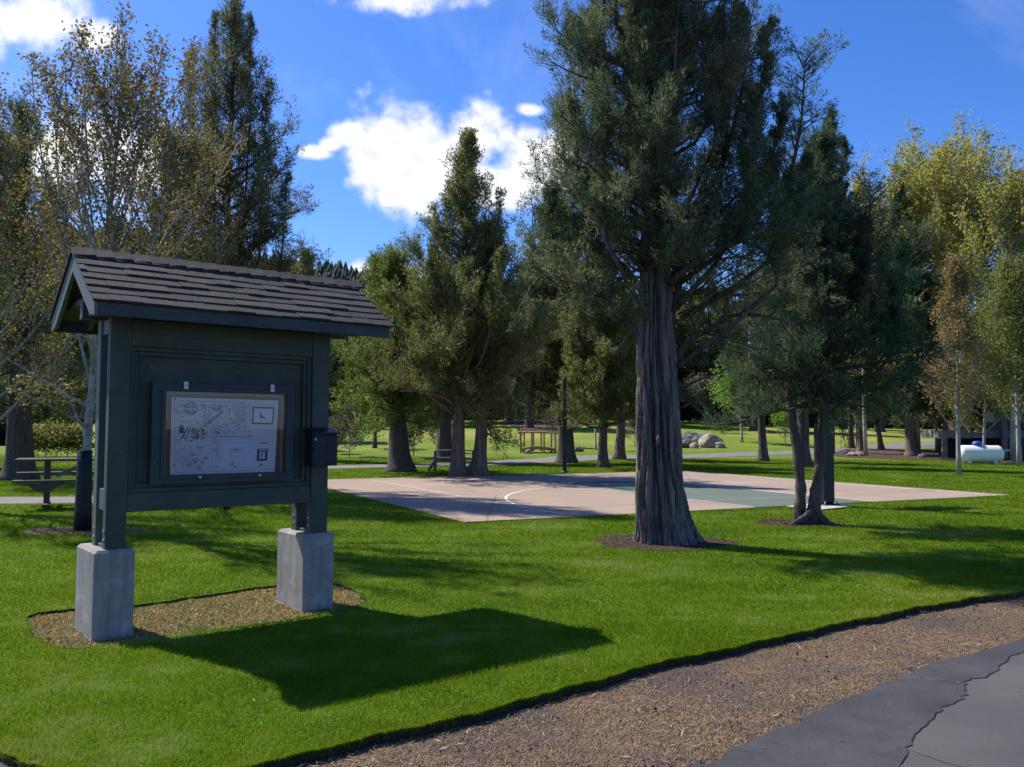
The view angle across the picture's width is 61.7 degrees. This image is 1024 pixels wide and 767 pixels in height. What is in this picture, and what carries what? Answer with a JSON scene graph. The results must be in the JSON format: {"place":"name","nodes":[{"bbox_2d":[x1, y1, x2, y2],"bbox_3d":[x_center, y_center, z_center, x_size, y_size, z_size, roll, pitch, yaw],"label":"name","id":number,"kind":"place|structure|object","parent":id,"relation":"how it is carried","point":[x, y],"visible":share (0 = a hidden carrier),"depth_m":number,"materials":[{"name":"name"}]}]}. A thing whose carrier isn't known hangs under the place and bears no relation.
{"place":"outdoors","nodes":[
{"label":"outdoors","id":0,"kind":"place"},
{"bbox_2d":[0,496,92,503],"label":"path","id":1,"kind":"structure","parent":0,"point":[19,500],"depth_m":18.62,"materials":[{"name":"concrete"}]},
{"bbox_2d":[38,441,934,474],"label":"path","id":2,"kind":"structure","parent":0,"point":[708,455],"depth_m":47.41,"materials":[{"name":"concrete"}]},
{"bbox_2d":[0,420,1023,766],"bbox_3d":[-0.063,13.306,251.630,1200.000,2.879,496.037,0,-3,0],"label":"lawn","id":3,"kind":"structure","parent":0,"point":[584,438],"depth_m":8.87,"materials":[{"name":"green plant"}]},
{"bbox_2d":[0,422,38,445],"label":"hedge","id":4,"kind":"object","parent":3,"relation":"on","point":[3,433],"visible":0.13,"depth_m":59.10,"materials":[{"name":"green plant"}]},
{"bbox_2d":[0,219,46,422],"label":"juniper tree","id":5,"kind":"object","parent":3,"relation":"on","point":[3,409],"visible":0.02,"depth_m":33.06,"materials":[{"name":"green plant"}]},
{"bbox_2d":[33,416,49,456],"bbox_3d":[-24.469,2.767,43.986,2.196,2.188,2.662,3,-4,-40],"label":"shrub","id":6,"kind":"object","parent":3,"relation":"on","point":[40,428],"visible":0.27,"depth_m":43.59,"materials":[{"name":"green plant"}]},
{"bbox_2d":[3,322,89,427],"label":"juniper tree","id":7,"kind":"object","parent":3,"relation":"on","point":[45,412],"visible":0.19,"depth_m":61.21,"materials":[{"name":"green plant"}]},
{"bbox_2d":[33,417,62,456],"bbox_3d":[-23.950,2.789,43.877,2.293,2.138,1.971,-2,-4,39],"label":"shrub","id":8,"kind":"object","parent":3,"relation":"on","point":[41,445],"visible":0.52,"depth_m":43.56,"materials":[{"name":"green plant"}]},
{"bbox_2d":[0,90,96,480],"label":"juniper tree","id":9,"kind":"object","parent":3,"relation":"on","point":[19,436],"visible":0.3,"depth_m":25.62,"materials":[{"name":"green plant"}]},
{"bbox_2d":[12,457,93,506],"bbox_3d":[-8.864,1.991,17.434,2.255,0.946,1.620,2,-3,-25],"label":"picnic table","id":10,"kind":"object","parent":3,"relation":"on","point":[46,487],"visible":0.45,"depth_m":16.96,"materials":[{"name":"grey wood"}]},
{"bbox_2d":[34,419,74,456],"bbox_3d":[-23.387,2.849,43.826,2.242,2.082,2.335,-1,-3,30],"label":"shrub","id":11,"kind":"object","parent":3,"relation":"on","point":[49,437],"visible":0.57,"depth_m":43.37,"materials":[{"name":"green plant"}]},
{"bbox_2d":[28,276,90,414],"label":"juniper tree","id":12,"kind":"object","parent":3,"relation":"on","point":[85,347],"visible":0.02,"depth_m":64.53,"materials":[{"name":"green plant"}]},
{"bbox_2d":[0,72,120,420],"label":"maple tree","id":13,"kind":"object","parent":3,"relation":"on","point":[5,153],"visible":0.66,"depth_m":16.72,"materials":[{"name":"green plant"}]},
{"bbox_2d":[47,421,94,456],"bbox_3d":[-22.709,2.800,43.815,2.349,2.120,2.418,-1,-3,21],"label":"shrub","id":14,"kind":"object","parent":3,"relation":"on","point":[65,437],"visible":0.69,"depth_m":43.37,"materials":[{"name":"green plant"}]},
{"bbox_2d":[54,420,94,453],"bbox_3d":[-22.116,2.809,43.796,2.537,2.105,2.608,0,-3,0],"label":"shrub","id":15,"kind":"object","parent":3,"relation":"on","point":[79,434],"visible":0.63,"depth_m":43.43,"materials":[{"name":"green plant"}]},
{"bbox_2d":[23,525,139,534],"bbox_3d":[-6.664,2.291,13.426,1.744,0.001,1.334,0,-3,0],"label":"mulch bed","id":16,"kind":"object","parent":3,"relation":"on","point":[72,530],"visible":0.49,"depth_m":13.20,"materials":[{"name":"wood"}]},
{"bbox_2d":[0,1,248,530],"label":"maple tree","id":17,"kind":"object","parent":16,"relation":"on","point":[83,489],"visible":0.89,"depth_m":13.49,"materials":[{"name":"green plant"}]},
{"bbox_2d":[31,99,261,348],"bbox_3d":[-7.840,-2.013,19.417,5.528,9.366,5.372,-3,-4,44],"label":"maple tree","id":18,"kind":"object","parent":3,"relation":"on","point":[190,153],"visible":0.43,"depth_m":19.43,"materials":[{"name":"green plant"}]},
{"bbox_2d":[27,585,365,647],"bbox_3d":[-2.649,2.036,7.635,2.926,0.001,1.605,3,-4,-39],"label":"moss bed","id":19,"kind":"object","parent":3,"relation":"on","point":[184,615],"visible":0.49,"depth_m":7.45,"materials":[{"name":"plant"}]},
{"bbox_2d":[48,247,393,641],"bbox_3d":[-2.580,0.512,7.723,2.630,3.193,1.609,3,-4,-39],"label":"information kiosk","id":20,"kind":"object","parent":19,"relation":"on","point":[165,330],"visible":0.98,"depth_m":7.21,"materials":[{"name":"wood"}]},
{"bbox_2d":[170,397,278,474],"bbox_3d":[-2.452,0.449,7.359,0.932,0.640,0.008,3,-4,-39],"label":"map poster","id":21,"kind":"object","parent":20,"relation":"attached to","point":[211,436],"visible":1,"depth_m":7.34,"materials":[{"name":"paper"}]},
{"bbox_2d":[305,428,339,465],"bbox_3d":[-1.726,0.574,7.785,0.270,0.344,0.171,3,-4,-39],"label":"brochure box","id":22,"kind":"object","parent":20,"relation":"attached to","point":[321,446],"visible":1,"depth_m":7.73,"materials":[{"name":"black metal"}]},
{"bbox_2d":[27,583,366,648],"bbox_3d":[-2.649,2.037,7.635,2.938,0.048,1.611,3,-4,-39],"label":"turf edge","id":23,"kind":"object","parent":3,"relation":"on","point":[142,605],"visible":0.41,"depth_m":8.03,"materials":[{"name":"soil"}]},
{"bbox_2d":[150,0,365,448],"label":"juniper tree","id":24,"kind":"object","parent":3,"relation":"on","point":[235,83],"visible":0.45,"depth_m":22.17,"materials":[{"name":"green plant"}]},
{"bbox_2d":[291,245,344,398],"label":"juniper tree","id":25,"kind":"object","parent":3,"relation":"on","point":[336,376],"visible":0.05,"depth_m":41.93,"materials":[{"name":"green plant"}]},
{"bbox_2d":[329,340,354,419],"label":"juniper tree","id":26,"kind":"object","parent":3,"relation":"on","point":[336,364],"visible":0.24,"depth_m":87.25,"materials":[{"name":"green plant"}]},
{"bbox_2d":[329,399,367,456],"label":"leafy tree","id":27,"kind":"object","parent":3,"relation":"on","point":[345,421],"visible":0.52,"depth_m":46.67,"materials":[{"name":"green plant"}]},
{"bbox_2d":[334,336,368,423],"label":"juniper tree","id":28,"kind":"object","parent":3,"relation":"on","point":[344,363],"visible":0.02,"depth_m":94.86,"materials":[{"name":"green plant"}]},
{"bbox_2d":[353,394,388,447],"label":"leafy tree","id":29,"kind":"object","parent":3,"relation":"on","point":[374,445],"visible":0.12,"depth_m":56.14,"materials":[{"name":"green plant"}]},
{"bbox_2d":[329,236,467,472],"bbox_3d":[-4.248,-1.089,31.727,5.758,8.922,6.178,0,-3,0],"label":"juniper tree","id":30,"kind":"object","parent":3,"relation":"on","point":[397,418],"visible":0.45,"depth_m":31.22,"materials":[{"name":"green plant"}]},
{"bbox_2d":[408,413,426,456],"bbox_3d":[-5.394,2.546,47.019,1.899,3.082,1.834,1,-3,-19],"label":"shrub","id":31,"kind":"object","parent":3,"relation":"on","point":[417,432],"visible":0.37,"depth_m":46.84,"materials":[{"name":"green plant"}]},
{"bbox_2d":[424,411,452,444],"bbox_3d":[-4.421,2.745,51.982,2.360,3.004,2.286,0,-3,0],"label":"shrub","id":32,"kind":"object","parent":3,"relation":"on","point":[435,432],"visible":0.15,"depth_m":51.90,"materials":[{"name":"green plant"}]},
{"bbox_2d":[405,299,492,461],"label":"juniper tree","id":33,"kind":"object","parent":3,"relation":"on","point":[444,439],"visible":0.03,"depth_m":40.55,"materials":[{"name":"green plant"}]},
{"bbox_2d":[425,450,473,470],"bbox_3d":[-2.191,2.899,32.302,2.200,0.783,1.560,1,-3,-6],"label":"picnic table","id":34,"kind":"object","parent":3,"relation":"on","point":[435,458],"visible":0.51,"depth_m":31.82,"materials":[{"name":"grey wood"}]},
{"bbox_2d":[333,126,576,475],"bbox_3d":[-1.775,-2.876,29.392,8.189,12.273,7.623,0,-3,0],"label":"juniper tree","id":35,"kind":"object","parent":3,"relation":"on","point":[460,197],"visible":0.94,"depth_m":28.46,"materials":[{"name":"green plant"}]},
{"bbox_2d":[2,398,942,429],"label":"woods","id":36,"kind":"object","parent":3,"relation":"on","point":[887,425],"visible":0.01,"depth_m":120.92,"materials":[{"name":"green plant"}]},
{"bbox_2d":[426,215,529,475],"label":"juniper tree","id":37,"kind":"object","parent":3,"relation":"on","point":[479,466],"visible":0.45,"depth_m":28.88,"materials":[{"name":"green plant"}]},
{"bbox_2d":[519,431,556,452],"bbox_3d":[1.571,3.567,51.884,2.264,1.363,1.272,0,-3,0],"label":"footbridge","id":38,"kind":"object","parent":3,"relation":"on","point":[532,447],"visible":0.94,"depth_m":51.31,"materials":[{"name":"brown wood"}]},
{"bbox_2d":[504,420,581,432],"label":"mulch bed","id":39,"kind":"object","parent":3,"relation":"on","point":[538,426],"visible":0.38,"depth_m":84.49,"materials":[{"name":"brown wood"}]},
{"bbox_2d":[492,260,545,427],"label":"juniper tree","id":40,"kind":"object","parent":39,"relation":"on","point":[528,424],"visible":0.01,"depth_m":81.68,"materials":[{"name":"green plant"}]},
{"bbox_2d":[525,280,555,422],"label":"juniper tree","id":41,"kind":"object","parent":39,"relation":"on","point":[545,407],"visible":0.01,"depth_m":91.98,"materials":[{"name":"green plant"}]},
{"bbox_2d":[539,401,575,439],"bbox_3d":[3.442,2.587,57.766,2.363,3.562,2.968,2,-4,-35],"label":"shrub","id":42,"kind":"object","parent":3,"relation":"on","point":[553,426],"visible":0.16,"depth_m":57.89,"materials":[{"name":"green plant"}]},
{"bbox_2d":[561,377,568,472],"bbox_3d":[1.931,1.525,31.251,0.282,3.510,0.254,0,-3,0],"label":"black pole","id":43,"kind":"object","parent":3,"relation":"on","point":[564,446],"visible":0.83,"depth_m":31.18,"materials":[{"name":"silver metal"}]},
{"bbox_2d":[504,179,634,462],"bbox_3d":[2.204,-3.001,40.583,7.294,13.721,7.850,0,-3,0],"label":"juniper tree","id":44,"kind":"object","parent":3,"relation":"on","point":[545,378],"visible":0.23,"depth_m":39.76,"materials":[{"name":"green plant"}]},
{"bbox_2d":[555,256,638,467],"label":"juniper tree","id":45,"kind":"object","parent":3,"relation":"on","point":[606,363],"visible":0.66,"depth_m":35.32,"materials":[{"name":"green plant"}]},
{"bbox_2d":[586,290,638,459],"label":"juniper tree","id":46,"kind":"object","parent":3,"relation":"on","point":[619,452],"visible":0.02,"depth_m":44.83,"materials":[{"name":"green plant"}]},
{"bbox_2d":[614,419,635,445],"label":"shrub","id":47,"kind":"object","parent":3,"relation":"on","point":[632,424],"visible":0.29,"depth_m":59.78,"materials":[{"name":"green plant"}]},
{"bbox_2d":[596,534,739,550],"bbox_3d":[2.240,2.273,12.263,2.059,0.001,1.711,0,-3,0],"label":"mulch bed","id":48,"kind":"object","parent":3,"relation":"on","point":[609,543],"visible":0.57,"depth_m":12.02,"materials":[{"name":"brown wood"}]},
{"bbox_2d":[328,471,1009,522],"bbox_3d":[2.951,2.897,23.709,14.900,0.078,12.700,2,-3,-27],"label":"basketball court","id":49,"kind":"object","parent":3,"relation":"on","point":[579,500],"visible":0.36,"depth_m":21.36,"materials":[{"name":"beige concrete"}]},
{"bbox_2d":[571,481,635,485],"bbox_3d":[3.003,2.944,25.438,3.400,0.001,1.696,2,-3,-27],"label":"court key","id":50,"kind":"object","parent":49,"relation":"on","point":[601,483],"visible":0.76,"depth_m":25.09,"materials":[{"name":"green paint"}]},
{"bbox_2d":[504,482,935,508],"bbox_3d":[4.540,2.790,22.420,12.268,0.001,6.014,2,-3,-27],"label":"court line","id":51,"kind":"object","parent":49,"relation":"on","point":[505,498],"visible":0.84,"depth_m":22.38,"materials":[{"name":"white paint"}]},
{"bbox_2d":[585,484,872,506],"bbox_3d":[4.983,2.752,21.549,3.400,0.001,7.000,2,-3,-27],"label":"court key","id":52,"kind":"object","parent":49,"relation":"on","point":[724,495],"visible":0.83,"depth_m":20.70,"materials":[{"name":"green paint"}]},
{"bbox_2d":[789,504,850,508],"bbox_3d":[6.391,2.557,17.908,1.481,0.001,0.942,3,-4,-40],"label":"concrete pad","id":53,"kind":"object","parent":49,"relation":"on","point":[829,506],"visible":0.33,"depth_m":17.77,"materials":[{"name":"grey concrete"}]},
{"bbox_2d":[748,324,839,505],"bbox_3d":[6.106,0.639,19.055,1.646,3.945,2.047,0,-3,-2],"label":"basketball hoop","id":54,"kind":"object","parent":53,"relation":"on","point":[828,496],"visible":0.18,"depth_m":18.16,"materials":[{"name":"black dark painted metal"}]},
{"bbox_2d":[672,285,706,400],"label":"juniper tree","id":55,"kind":"object","parent":3,"relation":"on","point":[680,330],"visible":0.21,"depth_m":98.66,"materials":[{"name":"green plant"}]},
{"bbox_2d":[682,431,697,440],"bbox_3d":[13.284,4.005,63.640,1.227,0.937,1.468,2,-3,-29],"label":"boulder","id":56,"kind":"object","parent":3,"relation":"on","point":[688,435],"visible":0.34,"depth_m":63.38,"materials":[{"name":"grey stone"}]},
{"bbox_2d":[507,0,873,545],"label":"giant juniper tree","id":57,"kind":"object","parent":3,"relation":"on","point":[647,136],"visible":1,"depth_m":12.11,"materials":[{"name":"green plant"}]},
{"bbox_2d":[678,370,723,426],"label":"leafy tree","id":58,"kind":"object","parent":3,"relation":"on","point":[698,389],"visible":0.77,"depth_m":87.86,"materials":[{"name":"green plant"}]},
{"bbox_2d":[679,288,727,421],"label":"juniper tree","id":59,"kind":"object","parent":3,"relation":"on","point":[693,347],"visible":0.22,"depth_m":100.25,"materials":[{"name":"green plant"}]},
{"bbox_2d":[698,433,723,447],"bbox_3d":[13.462,3.892,58.346,1.746,1.114,1.391,2,-4,-34],"label":"boulder","id":60,"kind":"object","parent":3,"relation":"on","point":[708,440],"visible":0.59,"depth_m":57.84,"materials":[{"name":"grey stone"}]},
{"bbox_2d":[705,284,733,402],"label":"juniper tree","id":61,"kind":"object","parent":3,"relation":"on","point":[720,340],"visible":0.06,"depth_m":103.55,"materials":[{"name":"green plant"}]},
{"bbox_2d":[679,401,766,423],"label":"hedge","id":62,"kind":"object","parent":3,"relation":"on","point":[687,413],"visible":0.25,"depth_m":99.28,"materials":[{"name":"green plant"}]},
{"bbox_2d":[709,407,739,430],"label":"shrub","id":63,"kind":"object","parent":3,"relation":"on","point":[716,413],"visible":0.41,"depth_m":75.80,"materials":[{"name":"green plant"}]},
{"bbox_2d":[707,364,745,441],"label":"leafy tree","id":64,"kind":"object","parent":3,"relation":"on","point":[720,388],"visible":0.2,"depth_m":63.83,"materials":[{"name":"green plant"}]},
{"bbox_2d":[718,281,780,461],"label":"juniper tree","id":65,"kind":"object","parent":3,"relation":"on","point":[763,455],"visible":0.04,"depth_m":43.36,"materials":[{"name":"green plant"}]},
{"bbox_2d":[715,278,785,430],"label":"juniper tree","id":66,"kind":"object","parent":3,"relation":"on","point":[753,427],"visible":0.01,"depth_m":81.64,"materials":[{"name":"green plant"}]},
{"bbox_2d":[769,404,796,445],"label":"leafy tree","id":67,"kind":"object","parent":3,"relation":"on","point":[780,416],"visible":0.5,"depth_m":59.79,"materials":[{"name":"green plant"}]},
{"bbox_2d":[756,519,846,526],"bbox_3d":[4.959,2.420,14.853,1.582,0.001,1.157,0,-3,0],"label":"mulch bed","id":68,"kind":"object","parent":3,"relation":"on","point":[797,525],"visible":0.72,"depth_m":14.65,"materials":[{"name":"brown wood"}]},
{"bbox_2d":[692,107,969,524],"bbox_3d":[5.552,-1.176,15.073,4.603,7.485,3.090,0,-3,0],"label":"twin trunk juniper tree","id":69,"kind":"object","parent":68,"relation":"on","point":[856,262],"visible":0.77,"depth_m":14.69,"materials":[{"name":"green plant"}]},
{"bbox_2d":[747,251,864,466],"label":"juniper tree","id":70,"kind":"object","parent":3,"relation":"on","point":[803,423],"visible":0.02,"depth_m":37.21,"materials":[{"name":"green plant"}]},
{"bbox_2d":[809,312,831,426],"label":"juniper tree","id":71,"kind":"object","parent":3,"relation":"on","point":[813,417],"depth_m":93.70,"materials":[{"name":"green plant"}]},
{"bbox_2d":[836,328,868,447],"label":"juniper tree","id":72,"kind":"object","parent":3,"relation":"on","point":[850,416],"depth_m":58.23,"materials":[{"name":"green plant"}]},
{"bbox_2d":[875,390,924,431],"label":"juniper tree","id":73,"kind":"object","parent":3,"relation":"on","point":[882,427],"visible":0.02,"depth_m":83.69,"materials":[{"name":"green plant"}]},
{"bbox_2d":[889,294,912,428],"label":"juniper tree","id":74,"kind":"object","parent":3,"relation":"on","point":[901,422],"visible":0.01,"depth_m":102.28,"materials":[{"name":"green plant"}]},
{"bbox_2d":[834,448,1023,464],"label":"mulch bed","id":75,"kind":"object","parent":3,"relation":"on","point":[930,453],"visible":0.46,"depth_m":50.27,"materials":[{"name":"brown wood"}]},
{"bbox_2d":[830,277,886,451],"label":"juniper tree","id":76,"kind":"object","parent":75,"relation":"on","point":[859,440],"visible":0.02,"depth_m":52.49,"materials":[{"name":"green plant"}]},
{"bbox_2d":[827,140,920,455],"bbox_3d":[20.364,-4.977,50.932,7.401,18.650,6.749,-1,-3,27],"label":"aspen tree","id":77,"kind":"object","parent":75,"relation":"on","point":[865,444],"visible":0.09,"depth_m":49.76,"materials":[{"name":"green plant"}]},
{"bbox_2d":[866,393,898,449],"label":"juniper tree","id":78,"kind":"object","parent":75,"relation":"on","point":[880,445],"visible":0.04,"depth_m":56.31,"materials":[{"name":"green plant"}]},
{"bbox_2d":[847,113,998,451],"bbox_3d":[24.692,-6.197,51.645,9.455,21.112,8.753,-1,-3,26],"label":"aspen tree","id":79,"kind":"object","parent":75,"relation":"on","point":[921,198],"visible":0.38,"depth_m":50.70,"materials":[{"name":"green plant"}]},
{"bbox_2d":[858,178,989,455],"bbox_3d":[23.645,-3.970,50.015,7.556,16.668,7.028,0,-3,0],"label":"juniper tree","id":80,"kind":"object","parent":75,"relation":"on","point":[922,316],"visible":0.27,"depth_m":49.69,"materials":[{"name":"green plant"}]},
{"bbox_2d":[883,140,971,312],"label":"aspen tree","id":81,"kind":"object","parent":75,"relation":"on","point":[941,221],"visible":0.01,"depth_m":58.20,"materials":[{"name":"green plant"}]},
{"bbox_2d":[909,288,949,451],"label":"leafy tree","id":82,"kind":"object","parent":75,"relation":"on","point":[936,439],"visible":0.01,"depth_m":54.84,"materials":[{"name":"green plant"}]},
{"bbox_2d":[881,107,1023,429],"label":"aspen tree","id":83,"kind":"object","parent":75,"relation":"on","point":[960,172],"visible":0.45,"depth_m":49.51,"materials":[{"name":"green plant"}]},
{"bbox_2d":[920,383,1023,458],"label":"cabin","id":84,"kind":"object","parent":75,"relation":"on","point":[997,433],"visible":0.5,"depth_m":49.16,"materials":[{"name":"grey wood"}]},
{"bbox_2d":[921,296,1023,444],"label":"leafy tree","id":85,"kind":"object","parent":75,"relation":"on","point":[985,411],"visible":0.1,"depth_m":43.71,"materials":[{"name":"green plant"}]},
{"bbox_2d":[946,137,1023,459],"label":"aspen tree","id":86,"kind":"object","parent":75,"relation":"on","point":[1006,213],"visible":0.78,"depth_m":46.38,"materials":[{"name":"green plant"}]},
{"bbox_2d":[953,157,1023,310],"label":"aspen tree","id":87,"kind":"object","parent":75,"relation":"on","point":[992,286],"visible":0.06,"depth_m":52.18,"materials":[{"name":"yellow plant"}]},
{"bbox_2d":[919,313,965,425],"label":"juniper tree","id":88,"kind":"object","parent":3,"relation":"on","point":[926,420],"visible":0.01,"depth_m":85.44,"materials":[{"name":"green plant"}]},
{"bbox_2d":[916,242,1014,474],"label":"young tree","id":89,"kind":"object","parent":3,"relation":"on","point":[956,277],"visible":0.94,"depth_m":30.98,"materials":[{"name":"green plant"}]},
{"bbox_2d":[946,250,1023,464],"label":"leafy tree","id":90,"kind":"object","parent":3,"relation":"on","point":[1009,288],"visible":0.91,"depth_m":39.85,"materials":[{"name":"green plant"}]},
{"bbox_2d":[961,441,1010,463],"bbox_3d":[22.738,3.313,41.340,2.413,1.080,0.840,0,-3,6],"label":"propane tank","id":91,"kind":"object","parent":3,"relation":"on","point":[977,452],"visible":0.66,"depth_m":41.02,"materials":[{"name":"white metal"}]},
{"bbox_2d":[0,0,1023,367],"label":"sky","id":92,"kind":"structure","parent":0,"point":[383,89],"materials":[{"name":"blue"}]},
{"bbox_2d":[292,596,1023,766],"bbox_3d":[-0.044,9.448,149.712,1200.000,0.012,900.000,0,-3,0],"label":"gravel ground","id":93,"kind":"structure","parent":0,"point":[857,665],"depth_m":5.27,"materials":[{"name":"brown gravel"}]},
{"bbox_2d":[0,592,1023,766],"bbox_3d":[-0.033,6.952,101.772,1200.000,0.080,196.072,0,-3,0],"label":"turf edge","id":94,"kind":"object","parent":93,"relation":"on","point":[427,729],"visible":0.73,"depth_m":5.33,"materials":[{"name":"soil"}]},
{"bbox_2d":[291,596,1021,766],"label":"straw","id":95,"kind":"object","parent":93,"relation":"on","point":[480,737],"visible":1,"depth_m":5.01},
{"bbox_2d":[704,651,1023,766],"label":"asphalt road","id":96,"kind":"structure","parent":0,"point":[981,724],"depth_m":4.79,"materials":[{"name":"grey asphalt"}]},
{"bbox_2d":[693,639,1023,766],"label":"resealed asphalt","id":97,"kind":"structure","parent":96,"relation":"on","point":[908,710],"depth_m":4.84,"materials":[{"name":"grey asphalt"}]},
{"bbox_2d":[901,652,1018,762],"bbox_3d":[2.852,1.958,5.415,0.146,0.001,2.911,-2,-4,41],"label":"road crack","id":98,"kind":"object","parent":96,"relation":"on","point":[942,709],"visible":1,"depth_m":5.08,"materials":[{"name":"grey asphalt"}]},
{"bbox_3d":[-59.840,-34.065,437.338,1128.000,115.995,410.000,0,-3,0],"label":"hill","id":99,"kind":"structure","parent":0,"visible":0},
{"bbox_2d":[1,224,553,419],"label":"hillside wood","id":100,"kind":"object","parent":99,"relation":"on","point":[338,270],"visible":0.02,"depth_m":478.73,"materials":[{"name":"green plant"}]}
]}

